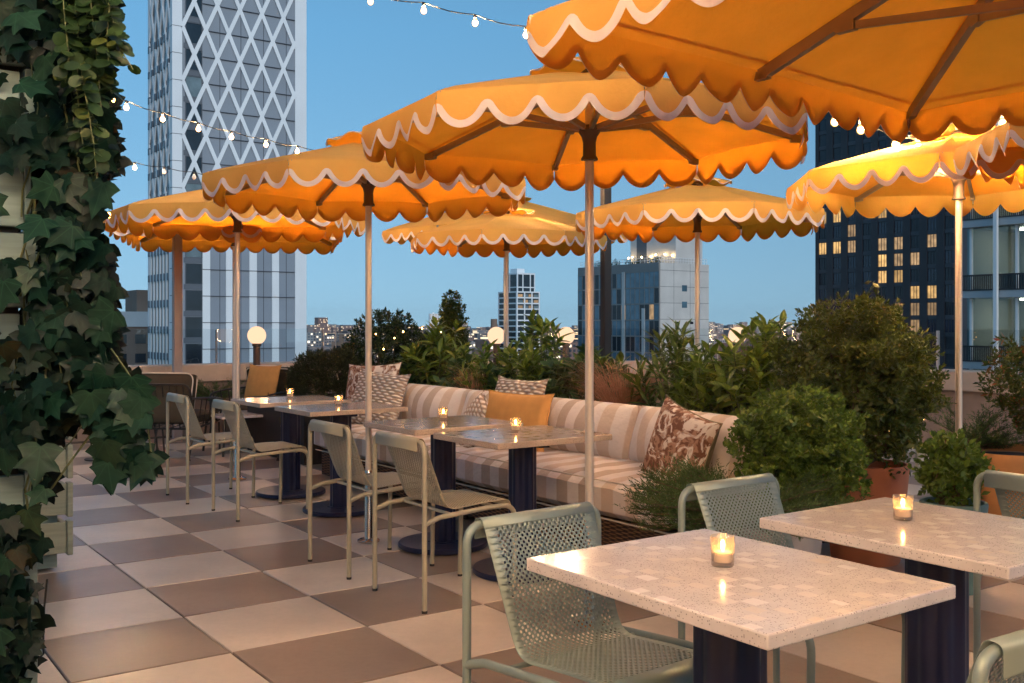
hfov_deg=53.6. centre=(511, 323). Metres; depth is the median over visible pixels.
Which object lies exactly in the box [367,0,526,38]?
string light
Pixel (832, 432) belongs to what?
boxwood ball
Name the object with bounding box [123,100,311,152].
string light
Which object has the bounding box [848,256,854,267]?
window
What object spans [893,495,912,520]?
candle glass
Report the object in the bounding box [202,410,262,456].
coffee table
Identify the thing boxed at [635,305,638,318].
window
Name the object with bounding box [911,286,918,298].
window
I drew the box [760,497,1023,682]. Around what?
bistro table
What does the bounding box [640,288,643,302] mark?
window
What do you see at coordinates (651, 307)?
window
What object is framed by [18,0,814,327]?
sky
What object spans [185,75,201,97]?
window
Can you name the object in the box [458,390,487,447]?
pillow
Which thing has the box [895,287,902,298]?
window
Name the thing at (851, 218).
window
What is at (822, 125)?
upper windows
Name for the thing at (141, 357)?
window
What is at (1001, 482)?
dining chair
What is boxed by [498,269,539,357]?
slim tower
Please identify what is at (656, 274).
window
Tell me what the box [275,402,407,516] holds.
bistro table
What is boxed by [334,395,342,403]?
candle glass
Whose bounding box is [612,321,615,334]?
window
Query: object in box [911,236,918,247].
window
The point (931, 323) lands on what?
window
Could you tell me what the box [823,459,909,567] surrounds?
plant pot
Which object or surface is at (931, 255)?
window
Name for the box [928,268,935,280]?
window
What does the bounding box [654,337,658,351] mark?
window
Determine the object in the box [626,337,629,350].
window
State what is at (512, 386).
pillow
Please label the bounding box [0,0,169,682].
ivy
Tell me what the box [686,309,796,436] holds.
aucuba shrub
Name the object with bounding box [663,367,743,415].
leafy plant
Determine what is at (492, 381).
leafy plant
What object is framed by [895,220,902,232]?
window
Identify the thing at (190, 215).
parasol
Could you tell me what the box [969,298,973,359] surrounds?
window frame
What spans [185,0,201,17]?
window
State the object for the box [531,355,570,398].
leafy plant
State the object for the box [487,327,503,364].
globe lamp
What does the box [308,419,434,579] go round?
dining chair
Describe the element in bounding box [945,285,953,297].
window
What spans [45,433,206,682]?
roof slab
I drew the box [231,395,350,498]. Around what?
bistro table
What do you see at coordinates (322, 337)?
glass railing
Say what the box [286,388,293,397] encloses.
candle glass
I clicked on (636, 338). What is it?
window
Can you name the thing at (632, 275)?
window
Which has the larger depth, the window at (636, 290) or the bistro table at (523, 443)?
the window at (636, 290)
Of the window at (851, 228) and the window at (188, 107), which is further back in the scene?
the window at (851, 228)
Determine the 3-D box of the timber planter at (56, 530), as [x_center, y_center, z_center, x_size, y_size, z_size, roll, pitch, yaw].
[-2.829,0.844,5.501,0.693,0.920,0.690,0,0,-35]
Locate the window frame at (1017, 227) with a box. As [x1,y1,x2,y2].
[1015,225,1019,287]
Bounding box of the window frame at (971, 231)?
[969,228,973,289]
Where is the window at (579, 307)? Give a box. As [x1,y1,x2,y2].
[578,306,581,319]
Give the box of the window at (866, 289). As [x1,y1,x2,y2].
[863,288,870,297]
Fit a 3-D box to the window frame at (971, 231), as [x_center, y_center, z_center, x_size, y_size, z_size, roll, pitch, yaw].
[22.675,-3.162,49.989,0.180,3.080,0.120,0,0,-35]
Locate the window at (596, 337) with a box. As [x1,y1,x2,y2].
[595,336,598,349]
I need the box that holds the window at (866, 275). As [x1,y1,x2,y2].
[863,272,870,283]
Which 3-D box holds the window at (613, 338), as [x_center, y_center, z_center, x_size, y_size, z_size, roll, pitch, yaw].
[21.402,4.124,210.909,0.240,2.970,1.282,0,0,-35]
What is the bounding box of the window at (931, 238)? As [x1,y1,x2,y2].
[928,234,935,246]
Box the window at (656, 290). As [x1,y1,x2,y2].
[654,288,658,302]
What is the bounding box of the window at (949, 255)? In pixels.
[945,250,953,262]
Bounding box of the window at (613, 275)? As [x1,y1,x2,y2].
[612,274,615,287]
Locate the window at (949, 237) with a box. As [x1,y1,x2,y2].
[945,233,953,245]
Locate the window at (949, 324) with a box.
[945,320,953,331]
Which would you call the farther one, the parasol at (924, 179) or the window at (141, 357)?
the window at (141, 357)
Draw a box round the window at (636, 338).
[635,337,638,351]
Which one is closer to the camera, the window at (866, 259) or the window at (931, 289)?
the window at (931, 289)
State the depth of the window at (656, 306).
200.58 m
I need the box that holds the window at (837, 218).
[834,210,840,221]
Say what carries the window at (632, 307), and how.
in the concrete block
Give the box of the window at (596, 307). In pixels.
[595,306,598,319]
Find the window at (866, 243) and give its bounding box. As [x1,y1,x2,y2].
[863,239,870,251]
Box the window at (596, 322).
[595,321,598,334]
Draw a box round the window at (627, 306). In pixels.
[626,305,629,319]
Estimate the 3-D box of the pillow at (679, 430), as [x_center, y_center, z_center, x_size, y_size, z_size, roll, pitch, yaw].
[0.916,0.679,5.532,0.178,0.467,0.506,14,7,-30]
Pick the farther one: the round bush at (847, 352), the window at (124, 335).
the window at (124, 335)
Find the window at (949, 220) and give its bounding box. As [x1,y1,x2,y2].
[945,215,953,228]
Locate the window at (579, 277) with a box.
[578,276,581,289]
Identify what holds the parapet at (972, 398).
on the roof slab
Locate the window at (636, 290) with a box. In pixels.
[635,289,638,302]
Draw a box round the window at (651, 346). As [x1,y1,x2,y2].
[649,337,653,351]
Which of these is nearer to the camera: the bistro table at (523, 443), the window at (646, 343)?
the bistro table at (523, 443)
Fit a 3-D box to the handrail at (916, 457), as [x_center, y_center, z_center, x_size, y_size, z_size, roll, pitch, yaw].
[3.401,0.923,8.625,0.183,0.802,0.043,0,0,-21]
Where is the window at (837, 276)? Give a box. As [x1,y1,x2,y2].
[834,273,840,284]
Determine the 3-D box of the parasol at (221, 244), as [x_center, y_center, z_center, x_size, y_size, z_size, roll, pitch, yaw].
[-2.917,-0.034,10.600,2.176,2.712,2.178,0,0,-13]
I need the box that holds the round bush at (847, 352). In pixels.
[762,281,956,478]
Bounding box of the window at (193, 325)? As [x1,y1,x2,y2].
[185,317,201,337]
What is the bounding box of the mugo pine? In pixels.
[282,346,361,397]
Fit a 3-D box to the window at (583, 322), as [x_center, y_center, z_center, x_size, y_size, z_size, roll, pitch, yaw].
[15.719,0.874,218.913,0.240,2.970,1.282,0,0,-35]
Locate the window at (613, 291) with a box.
[612,290,615,303]
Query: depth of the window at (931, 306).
179.52 m
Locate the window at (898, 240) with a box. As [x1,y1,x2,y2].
[895,237,902,248]
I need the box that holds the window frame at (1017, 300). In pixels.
[1015,297,1019,345]
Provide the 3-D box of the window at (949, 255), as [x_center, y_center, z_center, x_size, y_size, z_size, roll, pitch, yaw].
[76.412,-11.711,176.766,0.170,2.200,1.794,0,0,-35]
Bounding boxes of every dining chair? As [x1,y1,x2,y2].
[166,393,255,504]
[211,399,307,521]
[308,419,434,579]
[372,431,516,613]
[462,502,692,682]
[678,473,904,682]
[966,629,1023,682]
[973,470,1023,662]
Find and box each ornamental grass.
[440,365,499,390]
[549,356,675,405]
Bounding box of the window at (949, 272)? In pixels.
[945,268,953,280]
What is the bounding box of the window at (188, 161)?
[185,156,201,177]
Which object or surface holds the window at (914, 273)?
in the dark tower at (908, 260)
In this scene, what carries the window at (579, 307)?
in the concrete block
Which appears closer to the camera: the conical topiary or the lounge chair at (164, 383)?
the lounge chair at (164, 383)
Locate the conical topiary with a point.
(451, 312)
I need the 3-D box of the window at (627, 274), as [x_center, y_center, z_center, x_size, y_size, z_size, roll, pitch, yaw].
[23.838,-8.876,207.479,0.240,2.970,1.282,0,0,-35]
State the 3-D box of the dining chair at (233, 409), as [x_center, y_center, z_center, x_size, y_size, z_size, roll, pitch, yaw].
[-1.768,0.926,7.127,0.544,0.796,0.511,0,0,-35]
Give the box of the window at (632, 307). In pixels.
[630,305,634,319]
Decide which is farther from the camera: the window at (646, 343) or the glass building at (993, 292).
the window at (646, 343)
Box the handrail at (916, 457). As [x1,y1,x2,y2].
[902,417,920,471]
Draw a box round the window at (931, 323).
[928,320,935,331]
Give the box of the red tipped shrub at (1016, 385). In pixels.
[973,333,1023,444]
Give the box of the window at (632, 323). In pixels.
[630,321,634,335]
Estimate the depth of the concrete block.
205.93 m
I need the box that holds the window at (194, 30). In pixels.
[185,22,201,44]
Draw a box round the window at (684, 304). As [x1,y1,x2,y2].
[682,302,686,307]
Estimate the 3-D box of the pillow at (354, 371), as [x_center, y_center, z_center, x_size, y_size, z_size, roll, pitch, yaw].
[-1.226,0.594,8.843,0.666,0.527,0.173,-4,-14,37]
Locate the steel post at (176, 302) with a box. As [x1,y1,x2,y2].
[172,234,181,441]
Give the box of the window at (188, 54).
[185,48,201,70]
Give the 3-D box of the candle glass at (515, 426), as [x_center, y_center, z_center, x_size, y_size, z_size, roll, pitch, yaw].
[0.020,0.547,5.500,0.058,0.072,0.058,0,0,-14]
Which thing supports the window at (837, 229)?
in the dark tower at (908, 260)
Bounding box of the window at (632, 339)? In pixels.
[630,337,634,351]
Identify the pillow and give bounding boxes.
[244,364,281,397]
[345,361,402,400]
[351,367,410,424]
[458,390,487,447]
[485,389,554,451]
[495,375,548,394]
[640,394,722,480]
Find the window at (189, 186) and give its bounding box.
[185,183,201,191]
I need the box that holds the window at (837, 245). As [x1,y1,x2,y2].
[834,242,840,253]
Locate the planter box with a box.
[247,394,340,464]
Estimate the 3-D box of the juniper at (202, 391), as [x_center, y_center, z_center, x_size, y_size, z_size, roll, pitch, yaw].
[-3.552,0.745,11.887,1.098,0.330,1.123,0,0,0]
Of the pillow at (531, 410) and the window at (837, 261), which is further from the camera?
the window at (837, 261)
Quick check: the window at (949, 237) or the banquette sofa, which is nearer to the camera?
the banquette sofa
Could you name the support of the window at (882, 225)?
in the dark tower at (908, 260)
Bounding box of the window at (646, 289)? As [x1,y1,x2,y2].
[645,288,648,302]
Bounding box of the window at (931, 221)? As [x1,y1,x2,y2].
[928,217,935,229]
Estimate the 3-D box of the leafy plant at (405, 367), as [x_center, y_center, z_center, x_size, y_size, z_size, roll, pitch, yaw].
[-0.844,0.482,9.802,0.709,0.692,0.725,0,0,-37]
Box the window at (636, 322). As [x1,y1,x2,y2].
[635,321,638,335]
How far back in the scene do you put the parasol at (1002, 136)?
4.59 m
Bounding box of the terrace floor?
[38,432,1023,682]
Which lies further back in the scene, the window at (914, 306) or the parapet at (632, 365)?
the window at (914, 306)
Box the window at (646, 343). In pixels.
[645,337,648,351]
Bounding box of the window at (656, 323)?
[654,321,658,335]
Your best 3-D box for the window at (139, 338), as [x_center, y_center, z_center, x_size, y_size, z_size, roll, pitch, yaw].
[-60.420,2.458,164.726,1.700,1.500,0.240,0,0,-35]
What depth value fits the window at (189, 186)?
114.48 m
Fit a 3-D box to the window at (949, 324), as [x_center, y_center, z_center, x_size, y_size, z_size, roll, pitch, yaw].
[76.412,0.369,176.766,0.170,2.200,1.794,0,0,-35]
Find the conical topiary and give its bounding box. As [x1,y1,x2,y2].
[434,289,469,360]
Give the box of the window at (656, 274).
[654,271,658,286]
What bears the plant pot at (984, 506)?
on the terrace floor
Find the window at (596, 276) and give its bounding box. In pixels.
[595,275,598,288]
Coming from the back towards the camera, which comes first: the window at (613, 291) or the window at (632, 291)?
the window at (613, 291)
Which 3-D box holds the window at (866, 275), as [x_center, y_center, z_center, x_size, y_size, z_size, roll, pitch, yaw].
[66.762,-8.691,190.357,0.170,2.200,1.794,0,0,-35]
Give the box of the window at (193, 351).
[185,343,201,363]
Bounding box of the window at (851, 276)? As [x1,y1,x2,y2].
[848,272,854,283]
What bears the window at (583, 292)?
in the concrete block
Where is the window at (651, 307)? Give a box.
[649,304,653,318]
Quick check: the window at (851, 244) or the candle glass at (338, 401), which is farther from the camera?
the window at (851, 244)
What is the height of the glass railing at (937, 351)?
0.430 m
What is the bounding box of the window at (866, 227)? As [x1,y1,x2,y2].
[863,223,870,235]
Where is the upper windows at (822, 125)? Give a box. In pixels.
[819,119,912,161]
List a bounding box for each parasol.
[103,184,364,480]
[109,225,342,450]
[201,131,525,543]
[361,56,807,629]
[382,196,627,347]
[411,207,606,346]
[526,0,1023,142]
[576,175,824,354]
[786,122,1023,437]
[953,121,1023,188]
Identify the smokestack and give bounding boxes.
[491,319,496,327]
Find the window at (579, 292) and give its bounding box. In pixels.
[578,291,581,304]
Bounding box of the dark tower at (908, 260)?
[815,112,967,369]
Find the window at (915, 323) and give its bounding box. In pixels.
[911,320,918,331]
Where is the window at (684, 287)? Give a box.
[682,285,686,291]
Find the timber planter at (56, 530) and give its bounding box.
[38,436,72,568]
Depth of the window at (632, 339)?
206.29 m
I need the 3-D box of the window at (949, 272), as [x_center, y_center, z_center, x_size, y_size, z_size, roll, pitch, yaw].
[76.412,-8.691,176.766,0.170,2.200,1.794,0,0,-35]
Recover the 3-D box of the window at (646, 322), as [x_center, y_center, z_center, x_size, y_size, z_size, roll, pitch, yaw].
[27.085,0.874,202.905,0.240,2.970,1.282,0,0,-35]
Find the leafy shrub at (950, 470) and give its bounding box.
[907,428,999,505]
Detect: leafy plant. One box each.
[394,341,446,384]
[432,354,475,387]
[450,339,526,390]
[479,362,517,389]
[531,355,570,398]
[545,343,624,399]
[557,351,659,401]
[570,369,617,399]
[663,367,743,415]
[668,345,750,414]
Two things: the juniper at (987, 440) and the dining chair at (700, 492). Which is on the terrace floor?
the dining chair at (700, 492)
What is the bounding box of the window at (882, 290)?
[879,287,885,298]
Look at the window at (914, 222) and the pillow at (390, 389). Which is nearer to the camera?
the pillow at (390, 389)
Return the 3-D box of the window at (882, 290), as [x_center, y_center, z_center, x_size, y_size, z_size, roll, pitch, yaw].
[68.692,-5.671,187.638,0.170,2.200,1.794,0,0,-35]
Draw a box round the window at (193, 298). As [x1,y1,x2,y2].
[185,290,201,310]
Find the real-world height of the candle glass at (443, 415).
0.072 m
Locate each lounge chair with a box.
[142,372,222,460]
[208,365,294,441]
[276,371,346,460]
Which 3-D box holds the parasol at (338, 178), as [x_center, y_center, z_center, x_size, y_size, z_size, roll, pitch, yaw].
[-0.871,0.074,6.155,1.840,2.495,1.846,0,0,-6]
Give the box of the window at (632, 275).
[630,273,634,287]
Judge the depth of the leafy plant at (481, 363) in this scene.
8.79 m
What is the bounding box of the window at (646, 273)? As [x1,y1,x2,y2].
[645,272,648,286]
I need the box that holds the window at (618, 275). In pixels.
[617,274,620,287]
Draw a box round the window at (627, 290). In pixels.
[626,289,629,303]
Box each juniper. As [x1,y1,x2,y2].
[196,376,245,401]
[615,452,873,541]
[925,400,1023,449]
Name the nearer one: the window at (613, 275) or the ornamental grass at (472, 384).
the ornamental grass at (472, 384)
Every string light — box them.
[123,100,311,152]
[132,162,201,178]
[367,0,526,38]
[828,111,1005,148]
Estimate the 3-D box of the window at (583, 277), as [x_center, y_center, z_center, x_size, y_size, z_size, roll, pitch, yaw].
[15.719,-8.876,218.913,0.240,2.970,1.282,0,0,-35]
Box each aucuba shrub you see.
[397,316,480,386]
[493,309,575,395]
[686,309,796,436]
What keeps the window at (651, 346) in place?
in the concrete block
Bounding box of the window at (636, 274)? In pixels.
[635,273,638,286]
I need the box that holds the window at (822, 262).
[819,258,825,269]
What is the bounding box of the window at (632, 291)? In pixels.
[630,289,634,303]
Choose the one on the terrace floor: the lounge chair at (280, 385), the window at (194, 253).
the lounge chair at (280, 385)
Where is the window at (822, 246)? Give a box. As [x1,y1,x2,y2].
[819,243,825,254]
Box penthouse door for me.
[637,235,646,262]
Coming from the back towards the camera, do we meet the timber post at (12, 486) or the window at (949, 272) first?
the window at (949, 272)
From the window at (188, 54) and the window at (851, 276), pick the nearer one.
the window at (188, 54)
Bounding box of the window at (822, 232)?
[819,227,825,238]
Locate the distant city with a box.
[307,317,801,392]
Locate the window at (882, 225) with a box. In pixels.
[879,222,885,233]
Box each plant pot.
[726,528,821,553]
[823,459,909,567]
[919,496,988,595]
[980,443,1023,517]
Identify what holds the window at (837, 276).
in the dark tower at (908, 260)
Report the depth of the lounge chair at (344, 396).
9.91 m
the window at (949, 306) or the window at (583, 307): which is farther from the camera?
the window at (583, 307)
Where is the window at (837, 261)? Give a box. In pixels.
[834,257,840,268]
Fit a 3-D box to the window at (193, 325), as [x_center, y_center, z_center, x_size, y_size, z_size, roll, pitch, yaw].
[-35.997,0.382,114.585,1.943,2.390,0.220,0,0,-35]
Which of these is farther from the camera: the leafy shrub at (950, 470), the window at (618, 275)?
the window at (618, 275)
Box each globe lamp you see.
[247,326,265,364]
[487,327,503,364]
[557,327,574,362]
[728,327,745,352]
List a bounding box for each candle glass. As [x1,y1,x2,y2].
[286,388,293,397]
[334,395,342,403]
[438,408,447,419]
[510,418,520,431]
[710,535,734,567]
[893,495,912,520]
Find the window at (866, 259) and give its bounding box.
[863,255,870,267]
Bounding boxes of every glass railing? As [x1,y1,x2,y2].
[136,329,323,364]
[335,329,717,360]
[828,329,970,369]
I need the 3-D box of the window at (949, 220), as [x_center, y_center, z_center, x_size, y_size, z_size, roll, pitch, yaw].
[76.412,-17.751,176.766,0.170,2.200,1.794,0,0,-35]
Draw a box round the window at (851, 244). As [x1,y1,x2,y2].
[848,241,854,252]
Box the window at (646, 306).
[645,305,648,318]
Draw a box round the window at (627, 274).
[626,273,629,287]
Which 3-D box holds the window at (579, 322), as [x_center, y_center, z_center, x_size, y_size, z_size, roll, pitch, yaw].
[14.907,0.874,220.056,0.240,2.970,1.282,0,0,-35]
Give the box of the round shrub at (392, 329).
[341,306,427,364]
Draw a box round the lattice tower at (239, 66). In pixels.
[148,0,306,364]
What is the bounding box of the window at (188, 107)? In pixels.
[185,102,201,123]
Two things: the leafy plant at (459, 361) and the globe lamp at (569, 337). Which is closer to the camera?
the leafy plant at (459, 361)
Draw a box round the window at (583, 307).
[582,306,584,319]
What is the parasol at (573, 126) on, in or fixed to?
on the terrace floor
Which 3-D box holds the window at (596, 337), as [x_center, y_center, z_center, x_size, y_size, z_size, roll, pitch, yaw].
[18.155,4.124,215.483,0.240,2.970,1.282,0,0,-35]
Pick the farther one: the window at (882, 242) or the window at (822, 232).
the window at (822, 232)
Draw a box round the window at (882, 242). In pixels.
[879,238,885,250]
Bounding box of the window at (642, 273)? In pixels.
[640,272,643,286]
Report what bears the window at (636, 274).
in the concrete block
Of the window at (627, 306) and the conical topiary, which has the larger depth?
the window at (627, 306)
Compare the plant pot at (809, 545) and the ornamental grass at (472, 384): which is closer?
the plant pot at (809, 545)
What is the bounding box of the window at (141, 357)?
[135,353,145,362]
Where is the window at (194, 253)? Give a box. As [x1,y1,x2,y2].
[185,247,201,257]
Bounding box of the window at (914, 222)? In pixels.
[911,219,918,231]
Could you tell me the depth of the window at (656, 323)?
200.58 m
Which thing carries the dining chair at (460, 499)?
on the terrace floor
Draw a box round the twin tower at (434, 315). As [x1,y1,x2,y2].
[429,312,438,331]
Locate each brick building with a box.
[120,290,147,364]
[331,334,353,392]
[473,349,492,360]
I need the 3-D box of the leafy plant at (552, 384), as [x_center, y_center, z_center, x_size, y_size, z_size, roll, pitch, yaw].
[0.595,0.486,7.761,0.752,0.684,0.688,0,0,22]
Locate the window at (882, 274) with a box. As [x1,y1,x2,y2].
[879,271,885,282]
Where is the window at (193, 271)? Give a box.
[185,263,201,284]
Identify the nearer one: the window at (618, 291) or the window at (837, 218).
the window at (837, 218)
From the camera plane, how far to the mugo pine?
9.67 m
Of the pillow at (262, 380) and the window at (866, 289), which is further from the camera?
the window at (866, 289)
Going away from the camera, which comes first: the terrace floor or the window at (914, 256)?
the terrace floor
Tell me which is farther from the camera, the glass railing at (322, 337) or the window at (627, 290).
the window at (627, 290)
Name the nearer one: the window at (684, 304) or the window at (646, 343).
the window at (646, 343)
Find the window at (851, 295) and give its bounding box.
[848,288,854,299]
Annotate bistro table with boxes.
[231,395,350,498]
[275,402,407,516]
[364,415,522,554]
[433,425,611,583]
[527,529,955,682]
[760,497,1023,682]
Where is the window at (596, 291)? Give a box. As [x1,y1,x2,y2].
[595,290,598,303]
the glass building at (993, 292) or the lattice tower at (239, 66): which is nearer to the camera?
the glass building at (993, 292)
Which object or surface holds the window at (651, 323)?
in the concrete block
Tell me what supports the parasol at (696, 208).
on the terrace floor
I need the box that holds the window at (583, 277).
[582,276,584,289]
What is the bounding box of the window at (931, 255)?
[928,251,935,263]
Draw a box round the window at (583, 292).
[582,291,584,304]
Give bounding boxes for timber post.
[0,30,37,682]
[600,188,610,361]
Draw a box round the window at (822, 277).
[819,274,825,284]
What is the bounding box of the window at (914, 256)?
[911,252,918,264]
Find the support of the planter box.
on the terrace floor
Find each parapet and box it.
[65,361,329,441]
[333,361,720,404]
[741,368,1023,446]
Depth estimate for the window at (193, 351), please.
114.54 m
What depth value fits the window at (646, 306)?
202.77 m
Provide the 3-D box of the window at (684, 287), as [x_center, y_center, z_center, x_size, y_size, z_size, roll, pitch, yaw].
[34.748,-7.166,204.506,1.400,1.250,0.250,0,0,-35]
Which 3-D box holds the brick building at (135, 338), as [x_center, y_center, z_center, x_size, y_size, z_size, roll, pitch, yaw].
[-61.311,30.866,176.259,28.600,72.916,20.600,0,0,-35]
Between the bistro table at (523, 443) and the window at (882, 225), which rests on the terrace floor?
the bistro table at (523, 443)
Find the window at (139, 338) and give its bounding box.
[135,334,145,343]
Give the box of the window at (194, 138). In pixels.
[185,129,201,151]
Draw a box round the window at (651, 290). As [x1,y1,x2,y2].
[649,288,653,302]
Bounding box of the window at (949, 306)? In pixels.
[945,302,953,314]
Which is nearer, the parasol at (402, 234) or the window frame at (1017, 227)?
the parasol at (402, 234)
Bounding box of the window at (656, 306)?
[654,304,658,318]
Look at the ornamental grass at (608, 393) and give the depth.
7.20 m
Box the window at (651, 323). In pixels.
[649,321,653,335]
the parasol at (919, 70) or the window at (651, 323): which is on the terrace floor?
the parasol at (919, 70)
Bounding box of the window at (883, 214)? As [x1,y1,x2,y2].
[879,208,885,217]
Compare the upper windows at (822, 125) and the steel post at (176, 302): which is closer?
the steel post at (176, 302)
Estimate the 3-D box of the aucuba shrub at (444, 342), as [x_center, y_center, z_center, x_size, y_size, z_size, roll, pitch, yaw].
[-0.624,0.376,9.545,0.820,0.905,0.879,0,0,-26]
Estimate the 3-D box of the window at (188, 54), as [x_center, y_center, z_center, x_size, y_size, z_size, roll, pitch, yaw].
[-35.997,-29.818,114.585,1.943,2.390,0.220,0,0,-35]
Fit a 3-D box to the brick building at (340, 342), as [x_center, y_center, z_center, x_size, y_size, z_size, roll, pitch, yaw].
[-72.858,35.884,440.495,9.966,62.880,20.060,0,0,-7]
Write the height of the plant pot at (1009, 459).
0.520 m
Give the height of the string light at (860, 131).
0.472 m
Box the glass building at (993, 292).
[962,117,1023,371]
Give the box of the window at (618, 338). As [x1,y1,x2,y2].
[617,337,620,350]
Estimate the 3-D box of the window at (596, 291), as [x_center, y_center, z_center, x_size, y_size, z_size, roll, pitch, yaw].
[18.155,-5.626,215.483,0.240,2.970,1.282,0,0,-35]
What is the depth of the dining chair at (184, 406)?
7.71 m
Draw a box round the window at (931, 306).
[928,303,935,314]
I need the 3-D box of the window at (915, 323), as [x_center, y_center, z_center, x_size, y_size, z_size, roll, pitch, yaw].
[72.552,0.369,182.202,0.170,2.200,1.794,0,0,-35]
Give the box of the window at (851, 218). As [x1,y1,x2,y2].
[848,211,854,220]
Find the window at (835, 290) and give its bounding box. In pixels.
[834,289,840,299]
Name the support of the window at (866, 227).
in the dark tower at (908, 260)
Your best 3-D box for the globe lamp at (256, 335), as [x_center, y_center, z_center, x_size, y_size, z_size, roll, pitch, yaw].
[-3.111,0.676,12.350,0.224,1.295,0.224,0,0,0]
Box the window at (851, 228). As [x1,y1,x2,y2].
[848,225,854,236]
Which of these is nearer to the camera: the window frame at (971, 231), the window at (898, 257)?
the window frame at (971, 231)
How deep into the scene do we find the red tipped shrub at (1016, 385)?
6.49 m
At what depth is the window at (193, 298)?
114.54 m
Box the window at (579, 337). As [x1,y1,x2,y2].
[578,336,581,349]
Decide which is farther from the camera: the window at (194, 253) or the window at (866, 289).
the window at (866, 289)
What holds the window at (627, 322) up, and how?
in the concrete block
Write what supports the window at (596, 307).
in the concrete block
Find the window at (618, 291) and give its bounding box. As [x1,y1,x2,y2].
[617,289,620,303]
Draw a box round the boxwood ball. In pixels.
[723,382,872,510]
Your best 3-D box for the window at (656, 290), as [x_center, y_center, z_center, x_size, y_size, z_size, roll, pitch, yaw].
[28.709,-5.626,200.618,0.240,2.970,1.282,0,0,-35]
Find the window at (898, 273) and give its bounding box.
[895,270,902,281]
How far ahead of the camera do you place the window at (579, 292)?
220.06 m
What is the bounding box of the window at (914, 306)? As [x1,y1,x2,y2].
[911,303,918,314]
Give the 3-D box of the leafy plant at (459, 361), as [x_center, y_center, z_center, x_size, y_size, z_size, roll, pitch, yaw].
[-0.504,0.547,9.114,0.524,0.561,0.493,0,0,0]
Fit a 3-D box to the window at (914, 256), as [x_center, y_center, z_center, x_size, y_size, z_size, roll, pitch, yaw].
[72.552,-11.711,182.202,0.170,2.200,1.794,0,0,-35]
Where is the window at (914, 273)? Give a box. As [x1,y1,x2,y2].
[911,269,918,281]
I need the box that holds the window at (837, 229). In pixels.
[834,226,840,237]
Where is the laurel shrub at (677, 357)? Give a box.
[620,318,719,410]
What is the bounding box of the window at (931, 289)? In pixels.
[928,286,935,297]
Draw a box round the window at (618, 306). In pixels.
[617,305,620,319]
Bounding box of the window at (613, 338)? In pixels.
[612,337,615,350]
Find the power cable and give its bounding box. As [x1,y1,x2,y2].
[40,579,47,656]
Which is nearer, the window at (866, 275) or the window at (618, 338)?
the window at (866, 275)
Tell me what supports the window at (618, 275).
in the concrete block
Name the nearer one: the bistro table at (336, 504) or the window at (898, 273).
the bistro table at (336, 504)
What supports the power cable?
hanging from the ivy
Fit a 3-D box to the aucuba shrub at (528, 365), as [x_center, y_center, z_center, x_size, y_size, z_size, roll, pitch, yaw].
[0.226,0.349,8.313,0.752,0.958,0.796,0,0,-29]
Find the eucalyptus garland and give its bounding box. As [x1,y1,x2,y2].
[52,0,140,181]
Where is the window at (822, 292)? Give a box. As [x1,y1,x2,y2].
[819,289,825,300]
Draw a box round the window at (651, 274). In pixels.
[649,272,653,286]
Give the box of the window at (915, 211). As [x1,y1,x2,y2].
[911,207,918,214]
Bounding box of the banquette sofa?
[314,383,776,547]
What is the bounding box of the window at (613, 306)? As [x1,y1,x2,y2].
[612,305,615,319]
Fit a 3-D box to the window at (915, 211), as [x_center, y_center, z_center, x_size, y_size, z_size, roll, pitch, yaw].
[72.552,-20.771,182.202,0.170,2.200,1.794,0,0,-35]
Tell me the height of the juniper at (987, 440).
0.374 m
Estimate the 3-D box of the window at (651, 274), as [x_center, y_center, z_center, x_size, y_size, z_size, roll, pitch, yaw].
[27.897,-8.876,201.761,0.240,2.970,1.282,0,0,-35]
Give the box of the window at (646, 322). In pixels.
[645,321,648,335]
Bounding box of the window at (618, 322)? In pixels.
[617,321,620,334]
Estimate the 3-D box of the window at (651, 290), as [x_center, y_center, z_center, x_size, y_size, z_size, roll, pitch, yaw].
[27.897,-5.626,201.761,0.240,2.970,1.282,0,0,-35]
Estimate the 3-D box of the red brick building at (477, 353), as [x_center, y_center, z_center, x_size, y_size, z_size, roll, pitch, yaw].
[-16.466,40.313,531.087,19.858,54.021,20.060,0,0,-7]
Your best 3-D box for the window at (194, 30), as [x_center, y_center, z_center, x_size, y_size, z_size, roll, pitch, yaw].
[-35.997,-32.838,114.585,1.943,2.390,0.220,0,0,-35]
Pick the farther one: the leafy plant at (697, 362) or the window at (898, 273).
the window at (898, 273)
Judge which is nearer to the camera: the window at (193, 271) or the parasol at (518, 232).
the parasol at (518, 232)
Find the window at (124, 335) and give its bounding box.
[123,334,126,343]
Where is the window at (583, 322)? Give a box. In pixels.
[582,321,584,334]
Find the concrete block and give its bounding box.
[578,235,708,360]
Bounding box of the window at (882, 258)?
[879,255,885,266]
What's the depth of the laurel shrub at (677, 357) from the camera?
6.97 m
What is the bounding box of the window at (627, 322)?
[626,321,629,334]
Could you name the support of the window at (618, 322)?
in the concrete block
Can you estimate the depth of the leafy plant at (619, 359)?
7.52 m
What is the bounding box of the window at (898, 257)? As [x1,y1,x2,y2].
[895,253,902,265]
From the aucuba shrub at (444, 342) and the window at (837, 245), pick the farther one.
the window at (837, 245)
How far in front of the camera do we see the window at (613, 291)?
210.95 m
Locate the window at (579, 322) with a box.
[578,321,581,334]
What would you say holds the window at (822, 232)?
in the dark tower at (908, 260)
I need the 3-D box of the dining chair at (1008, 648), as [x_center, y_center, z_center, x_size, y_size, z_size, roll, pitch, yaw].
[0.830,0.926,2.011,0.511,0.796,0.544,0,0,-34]

